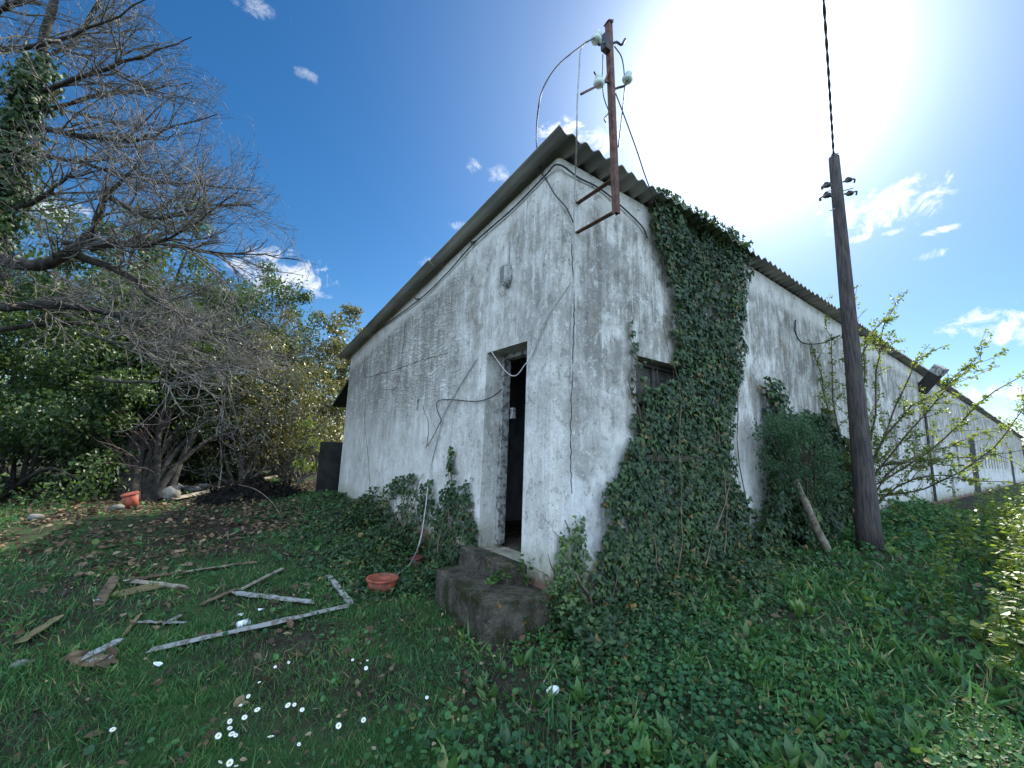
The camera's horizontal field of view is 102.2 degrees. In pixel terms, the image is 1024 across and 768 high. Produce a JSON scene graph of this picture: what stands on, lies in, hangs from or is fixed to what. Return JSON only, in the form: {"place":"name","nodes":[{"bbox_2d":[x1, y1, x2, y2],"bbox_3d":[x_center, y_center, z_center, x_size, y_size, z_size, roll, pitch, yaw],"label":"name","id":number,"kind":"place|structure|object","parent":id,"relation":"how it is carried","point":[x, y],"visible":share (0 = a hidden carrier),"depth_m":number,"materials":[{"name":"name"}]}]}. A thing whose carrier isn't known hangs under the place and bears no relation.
{"place":"outdoors","nodes":[
{"label":"outdoors","id":0,"kind":"place"},
{"bbox_2d":[0,453,1023,767],"bbox_3d":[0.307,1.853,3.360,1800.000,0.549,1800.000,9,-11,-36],"label":"ground","id":1,"kind":"structure","parent":0,"point":[32,535],"depth_m":2.78,"materials":[{"name":"green plant"}]},
{"bbox_2d":[10,659,29,666],"bbox_3d":[-3.025,1.722,2.538,0.085,0.045,0.073,9,-11,-36],"label":"stone","id":2,"kind":"object","parent":1,"relation":"on","point":[22,661],"visible":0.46,"depth_m":2.53,"materials":[{"name":"grey stone"}]},
{"bbox_2d":[26,514,44,519],"bbox_3d":[-6.562,1.832,5.687,0.143,0.084,0.142,1,-9,5],"label":"stone","id":3,"kind":"object","parent":1,"relation":"on","point":[36,516],"visible":0.8,"depth_m":5.66,"materials":[{"name":"grey stone"}]},
{"bbox_2d":[11,614,63,644],"bbox_3d":[-3.340,1.733,2.930,0.094,0.043,0.442,6,-10,-21],"label":"damp board","id":4,"kind":"object","parent":1,"relation":"on","point":[38,629],"visible":0.94,"depth_m":2.89,"materials":[{"name":"brown wood"}]},
{"bbox_2d":[0,348,75,474],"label":"sunlit bush","id":5,"kind":"object","parent":1,"relation":"on","point":[2,381],"visible":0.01,"depth_m":11.45,"materials":[{"name":"green plant"}]},
{"bbox_2d":[0,270,86,481],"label":"laurel shrub","id":6,"kind":"object","parent":1,"relation":"on","point":[34,313],"visible":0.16,"depth_m":9.20,"materials":[{"name":"green plant"}]},
{"bbox_2d":[0,249,168,507],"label":"laurel shrub","id":7,"kind":"object","parent":1,"relation":"on","point":[40,431],"visible":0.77,"depth_m":7.39,"materials":[{"name":"green plant"}]},
{"bbox_2d":[61,650,113,670],"bbox_3d":[-2.686,1.752,2.609,0.359,0.097,0.128,1,-9,9],"label":"rotten log","id":8,"kind":"object","parent":1,"relation":"on","point":[75,657],"visible":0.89,"depth_m":2.60,"materials":[{"name":"brown wood"}]},
{"bbox_2d":[86,655,113,662],"bbox_3d":[-2.616,1.744,2.621,0.126,0.022,0.051,10,-12,-43],"label":"painted timber","id":9,"kind":"object","parent":8,"relation":"on","point":[89,661],"visible":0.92,"depth_m":2.60,"materials":[{"name":"grey wood"}]},
{"bbox_2d":[81,638,123,659],"bbox_3d":[-2.694,1.741,2.720,0.055,0.035,0.304,1,-9,4],"label":"painted timber","id":10,"kind":"object","parent":8,"relation":"on","point":[103,648],"visible":0.89,"depth_m":2.71,"materials":[{"name":"white wood"}]},
{"bbox_2d":[92,576,119,605],"bbox_3d":[-3.534,1.798,3.607,0.088,0.058,0.728,8,-11,-35],"label":"broken plank","id":11,"kind":"object","parent":1,"relation":"on","point":[104,592],"visible":0.93,"depth_m":3.55,"materials":[{"name":"brown wood"}]},
{"bbox_2d":[108,504,124,510],"bbox_3d":[-6.214,1.942,6.492,0.199,0.098,0.169,9,-11,-36],"label":"stone","id":12,"kind":"object","parent":1,"relation":"on","point":[118,506],"visible":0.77,"depth_m":6.45,"materials":[{"name":"grey stone"}]},
{"bbox_2d":[0,181,240,478],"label":"evergreen tree","id":13,"kind":"object","parent":1,"relation":"on","point":[46,276],"visible":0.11,"depth_m":10.54,"materials":[{"name":"green plant"}]},
{"bbox_2d":[120,491,138,508],"bbox_3d":[-6.214,1.895,6.710,0.254,0.292,0.245,9,-11,-36],"label":"flower pot","id":14,"kind":"object","parent":1,"relation":"on","point":[129,499],"visible":0.88,"depth_m":6.67,"materials":[{"name":"ceramic"}]},
{"bbox_2d":[122,612,142,636],"bbox_3d":[-2.845,1.797,3.102,0.037,0.041,0.392,7,-10,-27],"label":"broken stick","id":15,"kind":"object","parent":1,"relation":"on","point":[137,617],"visible":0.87,"depth_m":3.04,"materials":[{"name":"brown wood"}]},
{"bbox_2d":[18,261,249,486],"bbox_3d":[-8.264,-0.101,9.710,3.673,5.449,3.652,2,-9,-1],"label":"laurel shrub","id":16,"kind":"object","parent":1,"relation":"on","point":[193,460],"visible":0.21,"depth_m":9.41,"materials":[{"name":"green plant"}]},
{"bbox_2d":[111,582,171,596],"bbox_3d":[-3.295,1.824,3.675,0.091,0.049,0.450,-5,-11,36],"label":"damp board","id":17,"kind":"object","parent":1,"relation":"on","point":[133,590],"visible":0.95,"depth_m":3.66,"materials":[{"name":"brown wood"}]},
{"bbox_2d":[23,335,260,500],"bbox_3d":[-7.872,0.656,9.052,3.517,3.631,2.942,0,-9,15],"label":"coppiced tree","id":18,"kind":"object","parent":1,"relation":"on","point":[142,470],"visible":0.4,"depth_m":8.41,"materials":[{"name":"brown plant"}]},
{"bbox_2d":[123,579,188,589],"bbox_3d":[-3.277,1.838,3.797,0.729,0.039,0.047,1,-9,8],"label":"broken plank","id":19,"kind":"object","parent":1,"relation":"on","point":[143,582],"visible":0.84,"depth_m":3.80,"materials":[{"name":"grey wood"}]},
{"bbox_2d":[153,662,162,665],"bbox_3d":[-2.262,1.787,2.638,0.058,0.021,0.023,-1,-9,16],"label":"litter scrap","id":20,"kind":"object","parent":1,"relation":"on","point":[157,663],"visible":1,"depth_m":2.63,"materials":[{"name":"white paper"}]},
{"bbox_2d":[137,620,186,623],"bbox_3d":[-2.688,1.829,3.167,0.331,0.048,0.044,4,-9,-14],"label":"painted timber","id":21,"kind":"object","parent":1,"relation":"on","point":[150,621],"visible":0.82,"depth_m":3.15,"materials":[{"name":"grey wood"}]},
{"bbox_2d":[162,614,181,624],"bbox_3d":[-2.630,1.823,3.209,0.042,0.040,0.148,0,-9,13],"label":"painted timber","id":22,"kind":"object","parent":21,"relation":"on","point":[175,617],"visible":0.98,"depth_m":3.19,"materials":[{"name":"grey wood"}]},
{"bbox_2d":[0,0,329,488],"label":"bare tree","id":23,"kind":"object","parent":1,"relation":"on","point":[24,111],"visible":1,"depth_m":6.14,"materials":[{"name":"grey plant"}]},
{"bbox_2d":[161,483,182,500],"bbox_3d":[-6.349,2.031,7.716,0.321,0.351,0.312,9,-11,-36],"label":"stoneware jar","id":24,"kind":"object","parent":1,"relation":"on","point":[168,493],"visible":0.98,"depth_m":7.62,"materials":[{"name":"grey stone"}]},
{"bbox_2d":[183,486,201,491],"bbox_3d":[-6.817,2.250,8.808,0.298,0.166,0.274,0,-9,13],"label":"stone","id":25,"kind":"object","parent":1,"relation":"on","point":[193,488],"visible":0.69,"depth_m":8.73,"materials":[{"name":"grey stone"}]},
{"bbox_2d":[129,561,257,579],"bbox_3d":[-3.192,1.883,4.178,1.072,0.054,0.052,9,-11,-36],"label":"broken plank","id":26,"kind":"object","parent":1,"relation":"on","point":[173,573],"visible":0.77,"depth_m":4.09,"materials":[{"name":"wood"}]},
{"bbox_2d":[143,375,261,482],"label":"laurel shrub","id":27,"kind":"object","parent":1,"relation":"on","point":[222,465],"visible":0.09,"depth_m":11.18,"materials":[{"name":"green plant"}]},
{"bbox_2d":[196,483,210,488],"bbox_3d":[-7.057,2.342,9.434,0.285,0.141,0.227,9,-11,-36],"label":"stone","id":28,"kind":"object","parent":1,"relation":"on","point":[201,486],"visible":0.56,"depth_m":9.36,"materials":[{"name":"grey stone"}]},
{"bbox_2d":[181,563,238,571],"bbox_3d":[-3.074,1.882,4.232,0.508,0.038,0.048,8,-11,-32],"label":"broken plank","id":29,"kind":"object","parent":1,"relation":"on","point":[210,567],"visible":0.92,"depth_m":4.22,"materials":[{"name":"wood"}]},
{"bbox_2d":[198,587,238,604],"bbox_3d":[-2.556,1.853,3.604,0.050,0.044,0.373,0,-9,15],"label":"broken plank","id":30,"kind":"object","parent":1,"relation":"on","point":[218,596],"visible":0.94,"depth_m":3.59,"materials":[{"name":"wood"}]},
{"bbox_2d":[215,732,221,742],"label":"daisy","id":31,"kind":"object","parent":1,"relation":"on","point":[218,735],"visible":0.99,"depth_m":1.96,"materials":[{"name":"white plant"}]},
{"bbox_2d":[171,475,277,499],"bbox_3d":[-6.806,2.556,10.858,0.115,0.149,6.735,4,-9,-10],"label":"long plank","id":32,"kind":"object","parent":1,"relation":"on","point":[204,492],"visible":0.31,"depth_m":8.29,"materials":[{"name":"wood"}]},
{"bbox_2d":[226,759,232,766],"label":"daisy","id":33,"kind":"object","parent":1,"relation":"on","point":[229,762],"visible":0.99,"depth_m":1.82,"materials":[{"name":"white plant"}]},
{"bbox_2d":[135,257,330,473],"bbox_3d":[-9.074,-0.930,13.413,5.489,7.753,5.516,-1,-9,15],"label":"evergreen tree","id":34,"kind":"object","parent":1,"relation":"on","point":[304,297],"visible":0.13,"depth_m":13.51,"materials":[{"name":"green plant"}]},
{"bbox_2d":[173,329,311,484],"bbox_3d":[-6.649,0.505,10.507,3.045,4.226,3.518,9,-11,-36],"label":"scrub bush","id":35,"kind":"object","parent":1,"relation":"on","point":[244,473],"visible":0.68,"depth_m":10.32,"materials":[{"name":"green plant"}]},
{"bbox_2d":[236,618,250,627],"bbox_3d":[-2.102,1.878,3.220,0.071,0.078,0.098,-2,-10,23],"label":"plastic cup","id":36,"kind":"object","parent":1,"relation":"on","point":[242,623],"visible":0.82,"depth_m":3.20,"materials":[{"name":"white plastic"}]},
{"bbox_2d":[146,604,348,652],"bbox_3d":[-1.935,1.853,3.172,1.324,0.072,0.072,9,-11,-36],"label":"painted timber","id":37,"kind":"object","parent":1,"relation":"on","point":[240,629],"visible":0.94,"depth_m":3.11,"materials":[{"name":"white wood"}]},
{"bbox_2d":[193,399,301,475],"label":"scrub bush","id":38,"kind":"object","parent":1,"relation":"on","point":[237,470],"visible":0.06,"depth_m":12.26,"materials":[{"name":"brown plant"}]},
{"bbox_2d":[189,474,308,505],"bbox_3d":[-5.074,2.111,8.178,2.116,0.696,1.731,9,-11,-36],"label":"rubbish heap","id":39,"kind":"object","parent":1,"relation":"on","point":[234,492],"visible":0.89,"depth_m":7.77,"materials":[{"name":"black soil"}]},
{"bbox_2d":[238,484,280,514],"bbox_3d":[-4.253,1.956,7.000,1.709,0.383,0.125,-4,-11,35],"label":"bent rod","id":40,"kind":"object","parent":1,"relation":"on","point":[264,495],"visible":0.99,"depth_m":6.96,"materials":[{"name":"grey metal"}]},
{"bbox_2d":[238,567,283,589],"bbox_3d":[-2.414,1.880,3.998,0.050,0.060,0.594,0,-9,10],"label":"broken plank","id":41,"kind":"object","parent":1,"relation":"on","point":[263,577],"visible":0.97,"depth_m":3.97,"materials":[{"name":"wood"}]},
{"bbox_2d":[232,591,314,603],"bbox_3d":[-2.121,1.877,3.640,0.825,0.050,0.055,1,-9,5],"label":"broken plank","id":42,"kind":"object","parent":1,"relation":"on","point":[268,596],"visible":1,"depth_m":3.63,"materials":[{"name":"grey wood"}]},
{"bbox_2d":[227,352,345,482],"bbox_3d":[-6.163,0.916,11.494,3.198,3.710,3.272,9,-11,-36],"label":"scrub bush","id":43,"kind":"object","parent":1,"relation":"on","point":[285,474],"visible":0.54,"depth_m":11.23,"materials":[{"name":"green plant"}]},
{"bbox_2d":[239,300,347,475],"bbox_3d":[-7.206,0.261,13.620,3.328,5.961,2.959,0,-9,11],"label":"yellowish bush","id":44,"kind":"object","parent":1,"relation":"on","point":[284,315],"visible":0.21,"depth_m":13.51,"materials":[{"name":"green plant"}]},
{"bbox_2d":[278,413,334,488],"bbox_3d":[-4.673,1.657,9.613,1.262,1.979,1.338,6,-10,-25],"label":"sapling","id":45,"kind":"object","parent":1,"relation":"on","point":[302,465],"visible":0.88,"depth_m":9.60,"materials":[{"name":"green plant"}]},
{"bbox_2d":[293,302,363,472],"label":"yellowish bush","id":46,"kind":"object","parent":1,"relation":"on","point":[336,345],"visible":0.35,"depth_m":14.83,"materials":[{"name":"green plant"}]},
{"bbox_2d":[312,373,345,455],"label":"sunlit bush","id":47,"kind":"object","parent":1,"relation":"on","point":[342,429],"visible":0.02,"depth_m":19.06,"materials":[{"name":"green plant"}]},
{"bbox_2d":[315,379,348,491],"bbox_3d":[-2.693,1.453,10.527,4.130,2.650,1.300,9,-11,-36],"label":"lean to shed","id":48,"kind":"object","parent":1,"relation":"on","point":[329,465],"visible":0.24,"depth_m":9.19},
{"bbox_2d":[325,575,353,604],"bbox_3d":[-1.657,1.943,3.937,0.060,0.077,0.767,9,-12,-38],"label":"painted timber","id":49,"kind":"object","parent":1,"relation":"on","point":[336,585],"visible":0.87,"depth_m":3.89,"materials":[{"name":"white wood"}]},
{"bbox_2d":[366,573,398,595],"bbox_3d":[-1.267,1.959,4.027,0.306,0.142,0.304,9,-11,-36],"label":"plastic basin","id":50,"kind":"object","parent":1,"relation":"on","point":[381,581],"visible":0.74,"depth_m":3.96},
{"bbox_2d":[409,555,422,565],"bbox_3d":[-1.137,2.116,4.889,0.166,0.153,0.165,9,-11,-36],"label":"plastic pot","id":51,"kind":"object","parent":1,"relation":"on","point":[417,559],"visible":0.56,"depth_m":4.86,"materials":[{"name":"red plastic"}]},
{"bbox_2d":[459,545,526,584],"bbox_3d":[-0.217,1.827,3.915,0.205,0.407,0.904,9,-11,-36],"label":"concrete step","id":52,"kind":"object","parent":1,"relation":"on","point":[480,559],"visible":0.42,"depth_m":3.81,"materials":[{"name":"grey concrete"}]},
{"bbox_2d":[435,564,551,646],"bbox_3d":[-0.261,1.979,3.603,0.605,0.507,1.152,9,-11,-36],"label":"concrete step","id":53,"kind":"object","parent":1,"relation":"on","point":[500,612],"visible":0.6,"depth_m":3.28,"materials":[{"name":"grey concrete"}]},
{"bbox_2d":[485,567,511,584],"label":"seedling","id":54,"kind":"object","parent":53,"relation":"on","point":[495,580],"visible":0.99,"depth_m":3.53,"materials":[{"name":"green plant"}]},
{"bbox_2d":[516,554,534,585],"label":"seedling","id":55,"kind":"object","parent":53,"relation":"on","point":[525,578],"visible":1,"depth_m":3.53,"materials":[{"name":"green plant"}]},
{"bbox_2d":[0,537,1015,767],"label":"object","id":56,"kind":"object","parent":1,"relation":"on","point":[534,709],"visible":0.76,"depth_m":2.42,"materials":[{"name":"green plant"}]},
{"bbox_2d":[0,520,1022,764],"bbox_3d":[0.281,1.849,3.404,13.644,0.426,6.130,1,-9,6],"label":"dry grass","id":57,"kind":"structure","parent":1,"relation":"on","point":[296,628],"depth_m":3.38,"materials":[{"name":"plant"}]},
{"bbox_2d":[0,470,1023,767],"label":"ground cover","id":58,"kind":"object","parent":1,"relation":"on","point":[924,512],"visible":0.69,"depth_m":2.54,"materials":[{"name":"green plant"}]},
{"bbox_2d":[0,481,1023,767],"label":"leaf litter","id":59,"kind":"object","parent":1,"relation":"on","point":[238,701],"visible":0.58,"depth_m":5.01,"materials":[{"name":"brown plant"}]},
{"bbox_2d":[6,538,1023,767],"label":"dock leaves","id":60,"kind":"object","parent":1,"relation":"on","point":[796,755],"visible":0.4,"depth_m":2.62,"materials":[{"name":"green plant"}]},
{"bbox_2d":[546,685,558,695],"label":"daisy","id":61,"kind":"object","parent":1,"relation":"on","point":[555,688],"visible":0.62,"depth_m":2.50,"materials":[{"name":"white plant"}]},
{"bbox_2d":[260,486,856,684],"bbox_3d":[-0.589,1.900,5.258,9.146,0.807,4.118,-1,-10,20],"label":"ground ivy","id":62,"kind":"object","parent":1,"relation":"on","point":[596,629],"visible":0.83,"depth_m":4.25,"materials":[{"name":"green plant"}]},
{"bbox_2d":[338,125,1023,621],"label":"farm building","id":63,"kind":"structure","parent":1,"relation":"on","point":[538,443],"depth_m":4.79,"materials":[{"name":"paint"}]},
{"bbox_2d":[373,473,433,550],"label":"climbing ivy","id":64,"kind":"object","parent":63,"relation":"attached to","point":[400,507],"visible":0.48,"depth_m":5.73,"materials":[{"name":"green plant"}]},
{"bbox_2d":[397,358,476,574],"bbox_3d":[-1.061,0.898,4.740,0.806,2.418,1.012,9,-11,-36],"label":"wire","id":65,"kind":"object","parent":63,"relation":"attached to","point":[431,465],"visible":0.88,"depth_m":4.98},
{"bbox_2d":[419,446,478,566],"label":"climbing ivy","id":66,"kind":"object","parent":63,"relation":"attached to","point":[452,553],"visible":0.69,"depth_m":4.74,"materials":[{"name":"green plant"}]},
{"bbox_2d":[436,389,502,418],"bbox_3d":[-0.550,0.260,4.834,0.010,0.268,1.503,9,-11,-36],"label":"wire","id":67,"kind":"object","parent":63,"relation":"attached to","point":[465,400],"visible":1,"depth_m":4.84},
{"bbox_2d":[500,242,511,288],"bbox_3d":[-0.067,-1.292,4.449,0.102,0.530,0.136,9,-11,-36],"label":"wall lamp","id":68,"kind":"object","parent":63,"relation":"attached to","point":[505,275],"visible":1,"depth_m":4.40,"materials":[{"name":"grey glass"}]},
{"bbox_2d":[372,164,647,333],"bbox_3d":[-0.730,-1.442,6.598,1.440,0.584,5.797,9,-11,-36],"label":"cable","id":69,"kind":"object","parent":63,"relation":"attached to","point":[588,182],"visible":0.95,"depth_m":4.61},
{"bbox_2d":[491,281,571,376],"bbox_3d":[0.118,-0.458,4.015,0.073,0.768,1.230,9,-11,-36],"label":"wire","id":70,"kind":"object","parent":63,"relation":"attached to","point":[538,336],"visible":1,"depth_m":3.89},
{"bbox_2d":[540,166,573,222],"bbox_3d":[0.430,-1.947,4.024,0.357,0.784,0.165,0,-9,12],"label":"wire","id":71,"kind":"object","parent":63,"relation":"attached to","point":[556,195],"visible":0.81,"depth_m":3.97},
{"bbox_2d":[535,515,597,625],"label":"climbing ivy","id":72,"kind":"object","parent":63,"relation":"attached to","point":[577,580],"visible":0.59,"depth_m":3.51,"materials":[{"name":"green plant"}]},
{"bbox_2d":[576,19,632,233],"bbox_3d":[0.853,-2.488,3.718,0.521,1.944,0.982,1,-9,6],"label":"service mast","id":73,"kind":"object","parent":63,"relation":"attached to","point":[605,42],"visible":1,"depth_m":3.77,"materials":[{"name":"metal"}]},
{"bbox_2d":[536,37,594,147],"bbox_3d":[0.263,-2.528,3.645,0.700,1.183,0.789,9,-11,-36],"label":"wire","id":74,"kind":"object","parent":73,"relation":"attached to","point":[567,56],"visible":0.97,"depth_m":3.27,"materials":[{"name":"grey metal"}]},
{"bbox_2d":[571,38,591,383],"bbox_3d":[0.633,-1.550,3.674,0.168,3.042,0.661,1,-9,6],"label":"wire","id":75,"kind":"object","parent":73,"relation":"attached to","point":[574,202],"visible":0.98,"depth_m":3.81,"materials":[{"name":"grey metal"}]},
{"bbox_2d":[602,54,608,122],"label":"wire","id":76,"kind":"object","parent":73,"relation":"attached to","point":[603,92],"visible":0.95,"depth_m":3.75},
{"bbox_2d":[614,46,624,147],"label":"wire","id":77,"kind":"object","parent":73,"relation":"attached to","point":[623,96],"visible":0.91,"depth_m":3.92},
{"bbox_2d":[615,93,675,249],"bbox_3d":[1.440,-2.128,4.273,0.074,0.997,1.414,-6,-12,41],"label":"wire","id":78,"kind":"object","parent":73,"relation":"attached to","point":[643,169],"visible":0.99,"depth_m":4.09,"materials":[{"name":"black metal"}]},
{"bbox_2d":[627,319,647,457],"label":"climbing ivy","id":79,"kind":"object","parent":63,"relation":"attached to","point":[632,394],"visible":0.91,"depth_m":4.29,"materials":[{"name":"green plant"}]},
{"bbox_2d":[636,360,679,454],"bbox_3d":[1.617,0.285,4.763,1.040,1.040,0.060,9,-11,-36],"label":"window","id":80,"kind":"structure","parent":63,"relation":"in","point":[663,372],"depth_m":4.81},
{"bbox_2d":[588,185,754,610],"bbox_3d":[2.188,0.093,4.809,3.502,5.023,0.373,9,-11,-36],"label":"climbing ivy","id":81,"kind":"object","parent":63,"relation":"attached to","point":[698,504],"visible":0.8,"depth_m":4.76,"materials":[{"name":"green plant"}]},
{"bbox_2d":[766,396,778,448],"bbox_3d":[4.033,0.607,6.530,0.820,0.930,0.060,9,-11,-36],"label":"window","id":82,"kind":"structure","parent":63,"relation":"in","point":[767,404],"depth_m":6.68,"materials":[{"name":"grey"}]},
{"bbox_2d":[751,376,852,556],"bbox_3d":[4.777,1.545,6.482,3.941,3.074,0.472,9,-11,-36],"label":"climbing ivy","id":83,"kind":"object","parent":63,"relation":"attached to","point":[775,525],"visible":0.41,"depth_m":5.99,"materials":[{"name":"green plant"}]},
{"bbox_2d":[794,320,839,344],"bbox_3d":[5.343,-0.877,7.353,1.013,0.396,0.230,4,-9,-14],"label":"wire","id":84,"kind":"object","parent":63,"relation":"attached to","point":[810,343],"visible":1,"depth_m":7.28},
{"bbox_2d":[889,425,898,460],"bbox_3d":[9.604,1.494,10.435,0.700,0.900,0.060,9,-11,-36],"label":"window","id":85,"kind":"structure","parent":63,"relation":"in","point":[893,441],"depth_m":10.51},
{"bbox_2d":[912,430,919,465],"bbox_3d":[11.447,1.823,11.772,0.700,1.000,0.060,9,-11,-36],"label":"window","id":86,"kind":"structure","parent":63,"relation":"in","point":[914,439],"depth_m":11.86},
{"bbox_2d":[930,435,935,457],"bbox_3d":[13.416,2.023,13.220,0.600,0.800,0.060,9,-11,-36],"label":"window","id":87,"kind":"structure","parent":63,"relation":"in","point":[931,438],"depth_m":13.28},
{"bbox_2d":[918,364,948,500],"bbox_3d":[12.720,1.443,12.346,0.260,4.069,0.819,4,-9,-15],"label":"drain chute","id":88,"kind":"object","parent":63,"relation":"attached to","point":[933,376],"visible":0.69,"depth_m":12.50,"materials":[{"name":"metal"}]},
{"bbox_2d":[968,441,980,492],"bbox_3d":[20.297,3.622,18.156,1.960,2.260,0.050,9,-11,-36],"label":"door","id":89,"kind":"structure","parent":63,"relation":"in","point":[972,445],"depth_m":18.22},
{"bbox_2d":[1009,451,1015,484],"bbox_3d":[34.414,5.765,28.446,1.960,2.260,0.050,9,-11,-36],"label":"door","id":90,"kind":"structure","parent":63,"relation":"in","point":[1011,462],"depth_m":28.48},
{"bbox_2d":[747,402,855,524],"bbox_3d":[4.120,1.330,5.822,2.847,2.075,0.852,10,-12,-41],"label":"feathery bush","id":91,"kind":"object","parent":1,"relation":"on","point":[799,427],"visible":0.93,"depth_m":5.54,"materials":[{"name":"green plant"}]},
{"bbox_2d":[792,480,832,554],"bbox_3d":[4.167,1.859,5.732,0.684,1.060,0.109,5,-10,-20],"label":"wooden post","id":92,"kind":"object","parent":1,"relation":"on","point":[818,531],"visible":0.84,"depth_m":5.70,"materials":[{"name":"wood"}]},
{"bbox_2d":[819,152,884,552],"bbox_3d":[5.484,-0.815,6.670,2.136,6.816,0.350,9,-11,-36],"label":"utility pole","id":93,"kind":"object","parent":1,"relation":"on","point":[868,523],"visible":0.99,"depth_m":6.42,"materials":[{"name":"wood"}]},
{"bbox_2d":[822,0,834,153],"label":"overhead cable","id":94,"kind":"object","parent":93,"relation":"attached to","point":[828,68],"visible":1,"depth_m":5.87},
{"bbox_2d":[808,285,1023,521],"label":"young shrub","id":95,"kind":"object","parent":1,"relation":"on","point":[920,459],"visible":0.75,"depth_m":7.02,"materials":[{"name":"green plant"}]},
{"bbox_2d":[852,483,1023,679],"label":"weed bank","id":96,"kind":"structure","parent":1,"relation":"on","point":[1011,510],"depth_m":4.56,"materials":[{"name":"green plant"}]},
{"bbox_2d":[1005,393,1023,450],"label":"bare tree","id":97,"kind":"object","parent":1,"relation":"on","point":[1017,418],"visible":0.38,"depth_m":38.43,"materials":[{"name":"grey plant"}]},
{"bbox_2d":[0,0,1023,444],"label":"sky","id":98,"kind":"structure","parent":0,"point":[381,127],"materials":[{"name":"blue"}]}
]}

